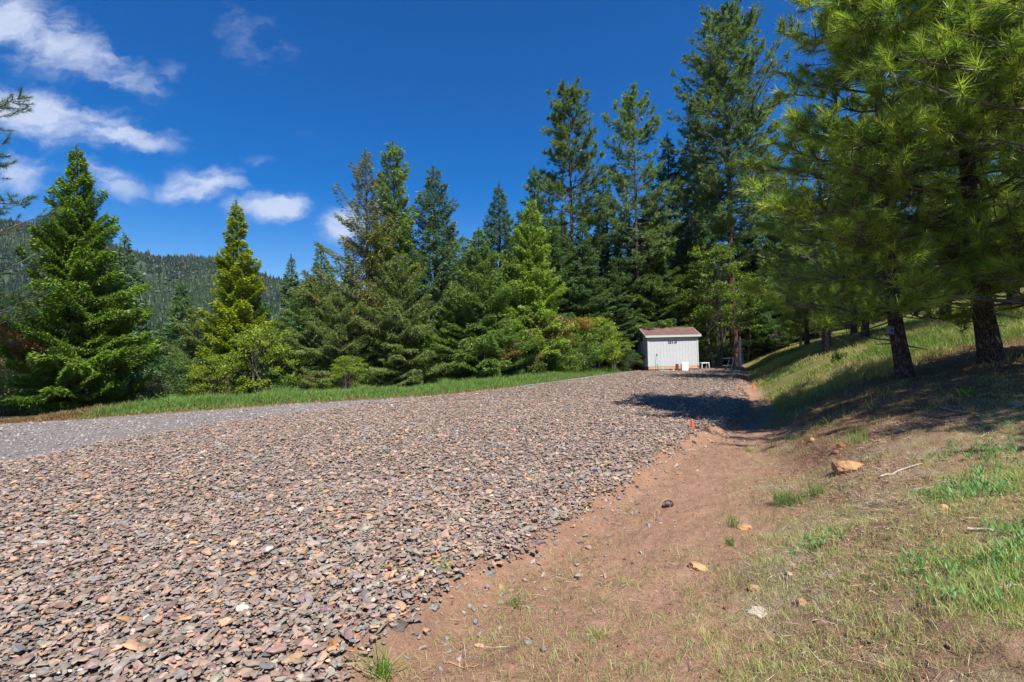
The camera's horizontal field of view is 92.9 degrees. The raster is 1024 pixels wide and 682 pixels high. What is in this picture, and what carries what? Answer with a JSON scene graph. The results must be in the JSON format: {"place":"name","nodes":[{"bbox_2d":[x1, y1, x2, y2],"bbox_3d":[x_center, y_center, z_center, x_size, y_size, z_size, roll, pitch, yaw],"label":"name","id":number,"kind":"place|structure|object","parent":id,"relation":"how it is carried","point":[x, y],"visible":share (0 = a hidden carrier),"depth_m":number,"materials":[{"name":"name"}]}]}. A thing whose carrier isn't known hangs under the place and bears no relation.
{"place":"outdoors","nodes":[
{"label":"outdoors","id":0,"kind":"place"},
{"bbox_2d":[0,231,280,374],"bbox_3d":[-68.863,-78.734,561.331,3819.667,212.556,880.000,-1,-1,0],"label":"hill","id":1,"kind":"structure","parent":0,"point":[143,269],"depth_m":421.69,"materials":[{"name":"green plant"}]},
{"bbox_2d":[0,217,432,371],"bbox_3d":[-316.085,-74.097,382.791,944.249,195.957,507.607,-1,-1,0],"label":"forest cover","id":2,"kind":"object","parent":1,"relation":"on","point":[160,301],"visible":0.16,"depth_m":408.82,"materials":[{"name":"green plant"}]},
{"bbox_2d":[0,396,435,461],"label":"fine gravel","id":3,"kind":"structure","parent":0,"point":[82,435],"depth_m":11.56,"materials":[{"name":"grey gravel"}]},
{"bbox_2d":[0,0,1019,307],"label":"sky","id":4,"kind":"structure","parent":0,"point":[180,110],"materials":[{"name":"blue"}]},
{"bbox_2d":[0,285,1023,681],"bbox_3d":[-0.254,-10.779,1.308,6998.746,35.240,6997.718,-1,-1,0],"label":"ground","id":5,"kind":"structure","parent":0,"point":[698,491],"depth_m":3.74,"materials":[{"name":"brown soil"}]},
{"bbox_2d":[0,282,33,416],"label":"fir tree","id":6,"kind":"object","parent":5,"relation":"on","point":[3,305],"visible":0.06,"depth_m":26.13,"materials":[{"name":"green plant"}]},
{"bbox_2d":[0,344,46,416],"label":"shrub","id":7,"kind":"object","parent":5,"relation":"on","point":[7,377],"visible":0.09,"depth_m":18.43,"materials":[{"name":"green plant"}]},
{"bbox_2d":[0,86,63,326],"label":"pine tree","id":8,"kind":"object","parent":5,"relation":"on","point":[20,294],"visible":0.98,"depth_m":14.36,"materials":[{"name":"green plant"}]},
{"bbox_2d":[0,377,73,416],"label":"shrub","id":9,"kind":"object","parent":5,"relation":"on","point":[37,411],"visible":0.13,"depth_m":19.19,"materials":[{"name":"green plant"}]},
{"bbox_2d":[0,143,161,412],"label":"cedar tree","id":10,"kind":"object","parent":5,"relation":"on","point":[103,359],"visible":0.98,"depth_m":16.42,"materials":[{"name":"green plant"}]},
{"bbox_2d":[100,232,168,400],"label":"fir tree","id":11,"kind":"object","parent":5,"relation":"on","point":[130,279],"visible":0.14,"depth_m":27.10,"materials":[{"name":"green plant"}]},
{"bbox_2d":[101,352,200,402],"bbox_3d":[-15.196,2.007,20.479,4.028,3.065,3.984,-1,-1,8],"label":"shrub","id":12,"kind":"object","parent":5,"relation":"on","point":[181,387],"visible":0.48,"depth_m":20.45,"materials":[{"name":"green plant"}]},
{"bbox_2d":[149,319,185,394],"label":"fir tree","id":13,"kind":"object","parent":5,"relation":"on","point":[159,323],"visible":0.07,"depth_m":35.99,"materials":[{"name":"green plant"}]},
{"bbox_2d":[147,277,201,394],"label":"fir tree","id":14,"kind":"object","parent":5,"relation":"on","point":[172,324],"visible":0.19,"depth_m":29.74,"materials":[{"name":"green plant"}]},
{"bbox_2d":[139,305,228,398],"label":"fir tree","id":15,"kind":"object","parent":5,"relation":"on","point":[185,336],"visible":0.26,"depth_m":23.57,"materials":[{"name":"green plant"}]},
{"bbox_2d":[186,353,251,397],"bbox_3d":[-12.525,1.944,21.021,2.649,2.890,2.794,-1,-1,-25],"label":"shrub","id":16,"kind":"object","parent":5,"relation":"on","point":[212,359],"visible":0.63,"depth_m":20.58,"materials":[{"name":"green plant"}]},
{"bbox_2d":[186,199,284,396],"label":"cedar tree","id":17,"kind":"object","parent":5,"relation":"on","point":[230,318],"visible":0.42,"depth_m":22.65,"materials":[{"name":"green plant"}]},
{"bbox_2d":[212,325,311,394],"bbox_3d":[-10.659,1.286,20.941,3.814,3.945,3.617,-1,-1,0],"label":"shrub","id":18,"kind":"object","parent":5,"relation":"on","point":[258,333],"visible":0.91,"depth_m":20.45,"materials":[{"name":"green plant"}]},
{"bbox_2d":[258,300,279,366],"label":"fir tree","id":19,"kind":"object","parent":5,"relation":"on","point":[268,308],"visible":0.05,"depth_m":30.01,"materials":[{"name":"green plant"}]},
{"bbox_2d":[231,346,331,391],"bbox_3d":[-10.204,1.744,21.887,4.345,3.343,4.394,-2,-1,33],"label":"shrub","id":20,"kind":"object","parent":5,"relation":"on","point":[276,384],"visible":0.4,"depth_m":21.10,"materials":[{"name":"green plant"}]},
{"bbox_2d":[266,254,306,346],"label":"fir tree","id":21,"kind":"object","parent":5,"relation":"on","point":[289,272],"visible":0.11,"depth_m":35.80,"materials":[{"name":"green plant"}]},
{"bbox_2d":[274,291,320,368],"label":"fir tree","id":22,"kind":"object","parent":5,"relation":"on","point":[293,323],"visible":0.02,"depth_m":26.78,"materials":[{"name":"green plant"}]},
{"bbox_2d":[250,275,363,394],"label":"fir tree","id":23,"kind":"object","parent":5,"relation":"on","point":[310,317],"visible":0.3,"depth_m":22.55,"materials":[{"name":"green plant"}]},
{"bbox_2d":[296,245,336,330],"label":"fir tree","id":24,"kind":"object","parent":5,"relation":"on","point":[321,259],"visible":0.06,"depth_m":33.91,"materials":[{"name":"green plant"}]},
{"bbox_2d":[0,363,638,424],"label":"grass verge","id":25,"kind":"object","parent":5,"relation":"on","point":[207,401],"depth_m":16.13,"materials":[{"name":"green plant"}]},
{"bbox_2d":[296,369,342,391],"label":"shrub","id":26,"kind":"object","parent":5,"relation":"on","point":[308,377],"visible":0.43,"depth_m":20.98,"materials":[{"name":"green plant"}]},
{"bbox_2d":[298,288,380,389],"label":"fir tree","id":27,"kind":"object","parent":5,"relation":"on","point":[328,340],"visible":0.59,"depth_m":21.71,"materials":[{"name":"green plant"}]},
{"bbox_2d":[322,355,372,390],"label":"shrub","id":28,"kind":"object","parent":5,"relation":"on","point":[344,360],"visible":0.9,"depth_m":20.11,"materials":[{"name":"green plant"}]},
{"bbox_2d":[334,254,376,382],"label":"fir tree","id":29,"kind":"object","parent":5,"relation":"on","point":[350,293],"visible":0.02,"depth_m":29.79,"materials":[{"name":"green plant"}]},
{"bbox_2d":[294,629,432,681],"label":"grass tuft","id":30,"kind":"object","parent":5,"relation":"on","point":[384,666],"visible":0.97,"depth_m":2.50,"materials":[{"name":"green plant"}]},
{"bbox_2d":[290,148,438,386],"bbox_3d":[-7.367,-3.172,25.071,7.059,13.718,7.175,-1,-1,0],"label":"fir tree","id":31,"kind":"object","parent":5,"relation":"on","point":[363,296],"visible":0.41,"depth_m":24.53,"materials":[{"name":"green plant"}]},
{"bbox_2d":[362,375,393,386],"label":"shrub","id":32,"kind":"object","parent":5,"relation":"on","point":[376,383],"visible":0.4,"depth_m":21.03,"materials":[{"name":"green plant"}]},
{"bbox_2d":[0,365,767,681],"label":"crushed rock","id":33,"kind":"object","parent":5,"relation":"on","point":[301,598],"visible":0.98,"depth_m":4.71,"materials":[{"name":"grey gravel"}]},
{"bbox_2d":[356,141,434,377],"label":"cedar tree","id":34,"kind":"object","parent":5,"relation":"on","point":[403,235],"visible":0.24,"depth_m":25.70,"materials":[{"name":"green plant"}]},
{"bbox_2d":[341,253,454,387],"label":"fir tree","id":35,"kind":"object","parent":5,"relation":"on","point":[394,359],"visible":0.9,"depth_m":21.58,"materials":[{"name":"green plant"}]},
{"bbox_2d":[387,618,408,631],"bbox_3d":[-0.667,1.661,2.826,0.130,0.077,0.099,-1,-1,-5],"label":"rock","id":36,"kind":"object","parent":5,"relation":"on","point":[401,626],"visible":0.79,"depth_m":2.80,"materials":[{"name":"stone"}]},
{"bbox_2d":[372,165,493,373],"bbox_3d":[-4.316,-3.070,27.087,7.547,13.678,6.922,-1,-1,0],"label":"fir tree","id":37,"kind":"object","parent":5,"relation":"on","point":[431,225],"visible":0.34,"depth_m":26.53,"materials":[{"name":"green plant"}]},
{"bbox_2d":[430,287,466,379],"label":"fir tree","id":38,"kind":"object","parent":5,"relation":"on","point":[447,318],"visible":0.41,"depth_m":23.27,"materials":[{"name":"green plant"}]},
{"bbox_2d":[432,232,466,324],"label":"fir tree","id":39,"kind":"object","parent":5,"relation":"on","point":[454,257],"visible":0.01,"depth_m":34.99,"materials":[{"name":"green plant"}]},
{"bbox_2d":[432,356,491,379],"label":"shrub","id":40,"kind":"object","parent":5,"relation":"on","point":[456,377],"visible":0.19,"depth_m":22.78,"materials":[{"name":"green plant"}]},
{"bbox_2d":[418,227,540,382],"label":"fir tree","id":41,"kind":"object","parent":5,"relation":"on","point":[490,362],"visible":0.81,"depth_m":23.13,"materials":[{"name":"green plant"}]},
{"bbox_2d":[469,182,539,373],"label":"fir tree","id":42,"kind":"object","parent":5,"relation":"on","point":[506,222],"visible":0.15,"depth_m":30.78,"materials":[{"name":"green plant"}]},
{"bbox_2d":[488,586,528,609],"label":"grass tuft","id":43,"kind":"object","parent":5,"relation":"on","point":[513,602],"visible":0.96,"depth_m":3.24,"materials":[{"name":"green plant"}]},
{"bbox_2d":[491,252,529,314],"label":"maple tree","id":44,"kind":"object","parent":5,"relation":"on","point":[506,263],"visible":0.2,"depth_m":29.57,"materials":[{"name":"plant"}]},
{"bbox_2d":[500,340,549,375],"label":"shrub","id":45,"kind":"object","parent":5,"relation":"on","point":[528,356],"visible":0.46,"depth_m":24.49,"materials":[{"name":"green plant"}]},
{"bbox_2d":[502,197,574,374],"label":"cedar tree","id":46,"kind":"object","parent":5,"relation":"on","point":[529,295],"visible":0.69,"depth_m":26.41,"materials":[{"name":"green plant"}]},
{"bbox_2d":[498,311,583,374],"bbox_3d":[1.254,0.562,26.808,5.126,4.359,4.812,-1,-1,-9],"label":"shrub","id":47,"kind":"object","parent":5,"relation":"on","point":[553,342],"visible":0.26,"depth_m":25.60,"materials":[{"name":"green plant"}]},
{"bbox_2d":[510,164,581,309],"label":"fir tree","id":48,"kind":"object","parent":5,"relation":"on","point":[538,201],"visible":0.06,"depth_m":33.76,"materials":[{"name":"green plant"}]},
{"bbox_2d":[524,331,585,371],"bbox_3d":[2.049,0.932,26.570,3.948,2.909,3.759,-2,-1,16],"label":"shrub","id":49,"kind":"object","parent":5,"relation":"on","point":[571,359],"visible":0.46,"depth_m":25.71,"materials":[{"name":"green plant"}]},
{"bbox_2d":[548,208,578,268],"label":"fir tree","id":50,"kind":"object","parent":5,"relation":"on","point":[564,218],"visible":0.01,"depth_m":41.89,"materials":[{"name":"green plant"}]},
{"bbox_2d":[548,256,589,371],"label":"fir tree","id":51,"kind":"object","parent":5,"relation":"on","point":[562,305],"visible":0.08,"depth_m":30.77,"materials":[{"name":"green plant"}]},
{"bbox_2d":[522,77,617,352],"bbox_3d":[4.154,-7.650,34.219,7.116,21.874,7.363,-1,-1,0],"label":"pine tree","id":52,"kind":"object","parent":5,"relation":"on","point":[572,94],"visible":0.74,"depth_m":33.34,"materials":[{"name":"green plant"}]},
{"bbox_2d":[534,222,615,367],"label":"fir tree","id":53,"kind":"object","parent":5,"relation":"on","point":[564,278],"visible":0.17,"depth_m":30.68,"materials":[{"name":"green plant"}]},
{"bbox_2d":[565,345,603,369],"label":"shrub","id":54,"kind":"object","parent":5,"relation":"on","point":[588,360],"visible":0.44,"depth_m":26.88,"materials":[{"name":"green plant"}]},
{"bbox_2d":[554,315,615,369],"bbox_3d":[3.416,0.447,28.034,5.049,3.908,5.302,-2,-1,31],"label":"shrub","id":55,"kind":"object","parent":5,"relation":"on","point":[580,341],"visible":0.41,"depth_m":27.43,"materials":[{"name":"green plant"}]},
{"bbox_2d":[560,219,627,368],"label":"fir tree","id":56,"kind":"object","parent":5,"relation":"on","point":[587,268],"visible":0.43,"depth_m":31.06,"materials":[{"name":"green plant"}]},
{"bbox_2d":[567,316,625,369],"bbox_3d":[4.928,0.293,28.616,3.262,3.559,3.440,-2,-1,27],"label":"shrub","id":57,"kind":"object","parent":5,"relation":"on","point":[600,319],"visible":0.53,"depth_m":28.20,"materials":[{"name":"green plant"}]},
{"bbox_2d":[585,181,621,308],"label":"fir tree","id":58,"kind":"object","parent":5,"relation":"on","point":[604,262],"visible":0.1,"depth_m":37.92,"materials":[{"name":"green plant"}]},
{"bbox_2d":[596,331,631,369],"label":"shrub","id":59,"kind":"object","parent":5,"relation":"on","point":[619,344],"visible":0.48,"depth_m":29.22,"materials":[{"name":"green plant"}]},
{"bbox_2d":[593,256,644,366],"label":"fir tree","id":60,"kind":"object","parent":5,"relation":"on","point":[628,326],"visible":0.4,"depth_m":31.81,"materials":[{"name":"green plant"}]},
{"bbox_2d":[601,216,655,362],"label":"fir tree","id":61,"kind":"object","parent":5,"relation":"on","point":[619,253],"visible":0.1,"depth_m":34.01,"materials":[{"name":"green plant"}]},
{"bbox_2d":[615,347,642,370],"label":"shrub","id":62,"kind":"object","parent":5,"relation":"on","point":[627,359],"visible":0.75,"depth_m":29.89,"materials":[{"name":"green plant"}]},
{"bbox_2d":[593,81,685,366],"bbox_3d":[8.670,-7.762,33.324,6.146,19.838,5.909,-2,-1,22],"label":"pine tree","id":63,"kind":"object","parent":5,"relation":"on","point":[618,178],"visible":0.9,"depth_m":32.66,"materials":[{"name":"green plant"}]},
{"bbox_2d":[634,247,686,362],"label":"fir tree","id":64,"kind":"object","parent":5,"relation":"on","point":[660,301],"visible":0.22,"depth_m":33.24,"materials":[{"name":"green plant"}]},
{"bbox_2d":[611,190,715,352],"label":"fir tree","id":65,"kind":"object","parent":5,"relation":"on","point":[675,282],"visible":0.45,"depth_m":32.91,"materials":[{"name":"green plant"}]},
{"bbox_2d":[635,327,700,370],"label":"shed","id":66,"kind":"structure","parent":5,"relation":"on","point":[670,347],"depth_m":30.10,"materials":[{"name":"white paint"}]},
{"bbox_2d":[637,133,727,353],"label":"fir tree","id":67,"kind":"object","parent":5,"relation":"on","point":[679,233],"visible":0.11,"depth_m":36.40,"materials":[{"name":"green plant"}]},
{"bbox_2d":[689,561,707,570],"bbox_3d":[1.421,1.738,3.727,0.152,0.086,0.121,-1,-1,9],"label":"stone","id":68,"kind":"object","parent":5,"relation":"on","point":[695,566],"visible":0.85,"depth_m":3.69,"materials":[{"name":"beige stone"}]},
{"bbox_2d":[671,235,729,360],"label":"fir tree","id":69,"kind":"object","parent":5,"relation":"on","point":[683,265],"visible":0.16,"depth_m":35.46,"materials":[{"name":"green plant"}]},
{"bbox_2d":[666,102,746,361],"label":"fir tree","id":70,"kind":"object","parent":5,"relation":"on","point":[703,225],"visible":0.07,"depth_m":40.61,"materials":[{"name":"green plant"}]},
{"bbox_2d":[397,353,1023,681],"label":"dirt clods","id":71,"kind":"object","parent":5,"relation":"on","point":[949,647],"visible":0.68,"depth_m":3.33,"materials":[{"name":"soil"}]},
{"bbox_2d":[686,160,740,345],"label":"fir tree","id":72,"kind":"object","parent":5,"relation":"on","point":[737,216],"visible":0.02,"depth_m":43.23,"materials":[{"name":"green plant"}]},
{"bbox_2d":[675,243,757,367],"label":"maple tree","id":73,"kind":"object","parent":5,"relation":"on","point":[724,309],"visible":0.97,"depth_m":31.85,"materials":[{"name":"green plant"}]},
{"bbox_2d":[698,337,735,366],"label":"shrub","id":74,"kind":"object","parent":5,"relation":"on","point":[715,348],"visible":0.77,"depth_m":32.58,"materials":[{"name":"green plant"}]},
{"bbox_2d":[654,0,798,366],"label":"pine tree","id":75,"kind":"object","parent":5,"relation":"on","point":[716,75],"visible":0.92,"depth_m":32.20,"materials":[{"name":"green plant"}]},
{"bbox_2d":[716,215,768,339],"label":"fir tree","id":76,"kind":"object","parent":5,"relation":"on","point":[746,264],"visible":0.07,"depth_m":39.42,"materials":[{"name":"green plant"}]},
{"bbox_2d":[719,272,766,363],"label":"maple tree","id":77,"kind":"object","parent":5,"relation":"on","point":[750,324],"visible":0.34,"depth_m":34.56,"materials":[{"name":"green plant"}]},
{"bbox_2d":[712,509,775,528],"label":"grass tuft","id":78,"kind":"object","parent":5,"relation":"on","point":[733,521],"visible":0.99,"depth_m":4.54,"materials":[{"name":"green plant"}]},
{"bbox_2d":[714,146,792,336],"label":"fir tree","id":79,"kind":"object","parent":5,"relation":"on","point":[758,242],"visible":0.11,"depth_m":38.12,"materials":[{"name":"green plant"}]},
{"bbox_2d":[738,332,770,357],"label":"shrub","id":80,"kind":"object","parent":5,"relation":"on","point":[750,344],"visible":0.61,"depth_m":34.74,"materials":[{"name":"green plant"}]},
{"bbox_2d":[744,606,766,618],"bbox_3d":[1.528,1.702,3.038,0.136,0.088,0.105,-2,-1,17],"label":"stone","id":81,"kind":"object","parent":5,"relation":"on","point":[757,610],"visible":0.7,"depth_m":3.02,"materials":[{"name":"beige stone"}]},
{"bbox_2d":[737,268,792,354],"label":"fir tree","id":82,"kind":"object","parent":5,"relation":"on","point":[767,315],"visible":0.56,"depth_m":34.69,"materials":[{"name":"green plant"}]},
{"bbox_2d":[753,317,801,350],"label":"shrub","id":83,"kind":"object","parent":5,"relation":"on","point":[776,331],"visible":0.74,"depth_m":33.67,"materials":[{"name":"green plant"}]},
{"bbox_2d":[740,480,832,506],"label":"grass tuft","id":84,"kind":"object","parent":5,"relation":"on","point":[789,497],"visible":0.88,"depth_m":4.86,"materials":[{"name":"green plant"}]},
{"bbox_2d":[741,189,844,339],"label":"fir tree","id":85,"kind":"object","parent":5,"relation":"on","point":[774,240],"visible":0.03,"depth_m":37.68,"materials":[{"name":"green plant"}]},
{"bbox_2d":[774,303,820,345],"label":"shrub","id":86,"kind":"object","parent":5,"relation":"on","point":[799,327],"visible":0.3,"depth_m":30.04,"materials":[{"name":"green plant"}]},
{"bbox_2d":[757,204,844,345],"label":"pine tree","id":87,"kind":"object","parent":5,"relation":"on","point":[798,313],"visible":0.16,"depth_m":26.98,"materials":[{"name":"green plant"}]},
{"bbox_2d":[772,225,840,338],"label":"fir tree","id":88,"kind":"object","parent":5,"relation":"on","point":[810,336],"visible":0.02,"depth_m":35.76,"materials":[{"name":"green plant"}]},
{"bbox_2d":[797,477,842,496],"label":"grass tuft","id":89,"kind":"object","parent":5,"relation":"on","point":[818,490],"visible":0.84,"depth_m":4.86,"materials":[{"name":"green plant"}]},
{"bbox_2d":[732,87,920,353],"bbox_3d":[11.745,-4.539,18.782,6.212,10.498,5.534,-2,-1,27],"label":"pine tree","id":90,"kind":"object","parent":5,"relation":"on","point":[847,291],"visible":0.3,"depth_m":18.81,"materials":[{"name":"green plant"}]},
{"bbox_2d":[823,349,851,361],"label":"seedling","id":91,"kind":"object","parent":5,"relation":"on","point":[836,357],"visible":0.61,"depth_m":14.74,"materials":[{"name":"green plant"}]},
{"bbox_2d":[831,460,863,473],"bbox_3d":[3.569,1.362,5.155,0.316,0.189,0.269,-2,-1,14],"label":"boulder","id":92,"kind":"object","parent":5,"relation":"on","point":[839,466],"visible":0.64,"depth_m":5.11,"materials":[{"name":"stone"}]},
{"bbox_2d":[789,142,906,334],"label":"pine tree","id":93,"kind":"object","parent":5,"relation":"on","point":[853,330],"visible":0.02,"depth_m":24.90,"materials":[{"name":"green plant"}]},
{"bbox_2d":[782,104,920,339],"bbox_3d":[15.217,-4.809,20.658,5.258,9.974,5.902,-1,-1,-15],"label":"pine tree","id":94,"kind":"object","parent":5,"relation":"on","point":[865,326],"visible":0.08,"depth_m":20.61,"materials":[{"name":"green plant"}]},
{"bbox_2d":[845,427,872,443],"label":"grass tuft","id":95,"kind":"object","parent":5,"relation":"on","point":[856,434],"visible":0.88,"depth_m":5.75,"materials":[{"name":"green plant"}]},
{"bbox_2d":[726,0,1023,380],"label":"pine tree","id":96,"kind":"object","parent":5,"relation":"on","point":[841,137],"visible":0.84,"depth_m":8.37,"materials":[{"name":"green plant"}]},
{"bbox_2d":[818,82,948,321],"bbox_3d":[19.178,-6.653,24.161,7.627,12.889,6.794,-2,-1,35],"label":"pine tree","id":97,"kind":"object","parent":5,"relation":"on","point":[863,171],"depth_m":23.67,"materials":[{"name":"green plant"}]},
{"bbox_2d":[747,298,1023,453],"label":"bank grass","id":98,"kind":"structure","parent":5,"relation":"on","point":[930,335],"depth_m":13.55,"materials":[{"name":"green plant"}]},
{"bbox_2d":[786,0,1023,363],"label":"pine tree","id":99,"kind":"object","parent":5,"relation":"on","point":[988,342],"visible":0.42,"depth_m":7.82,"materials":[{"name":"green plant"}]},
{"bbox_2d":[822,0,1023,322],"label":"pine tree","id":100,"kind":"object","parent":5,"relation":"on","point":[938,129],"visible":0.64,"depth_m":6.91,"materials":[{"name":"green plant"}]},
{"bbox_2d":[847,9,1020,319],"bbox_3d":[17.880,-6.936,20.498,7.743,13.084,6.897,-1,-1,-22],"label":"pine tree","id":101,"kind":"object","parent":5,"relation":"on","point":[938,170],"visible":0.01,"depth_m":20.06,"materials":[{"name":"green plant"}]},
{"bbox_2d":[892,3,1023,309],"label":"pine tree","id":102,"kind":"object","parent":5,"relation":"on","point":[1009,294],"visible":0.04,"depth_m":18.24,"materials":[{"name":"green plant"}]},
{"bbox_2d":[893,0,1023,216],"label":"pine tree","id":103,"kind":"object","parent":5,"relation":"on","point":[1016,194],"visible":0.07,"depth_m":15.22,"materials":[{"name":"green plant"}]},
{"bbox_2d":[953,385,984,395],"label":"grass tuft","id":104,"kind":"object","parent":5,"relation":"on","point":[968,392],"visible":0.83,"depth_m":6.47,"materials":[{"name":"green plant"}]},
{"bbox_2d":[370,334,1023,681],"bbox_3d":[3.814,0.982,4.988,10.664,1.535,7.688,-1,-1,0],"label":"sparse grass","id":105,"kind":"structure","parent":0,"point":[969,484],"depth_m":2.92,"materials":[{"name":"green plant"}]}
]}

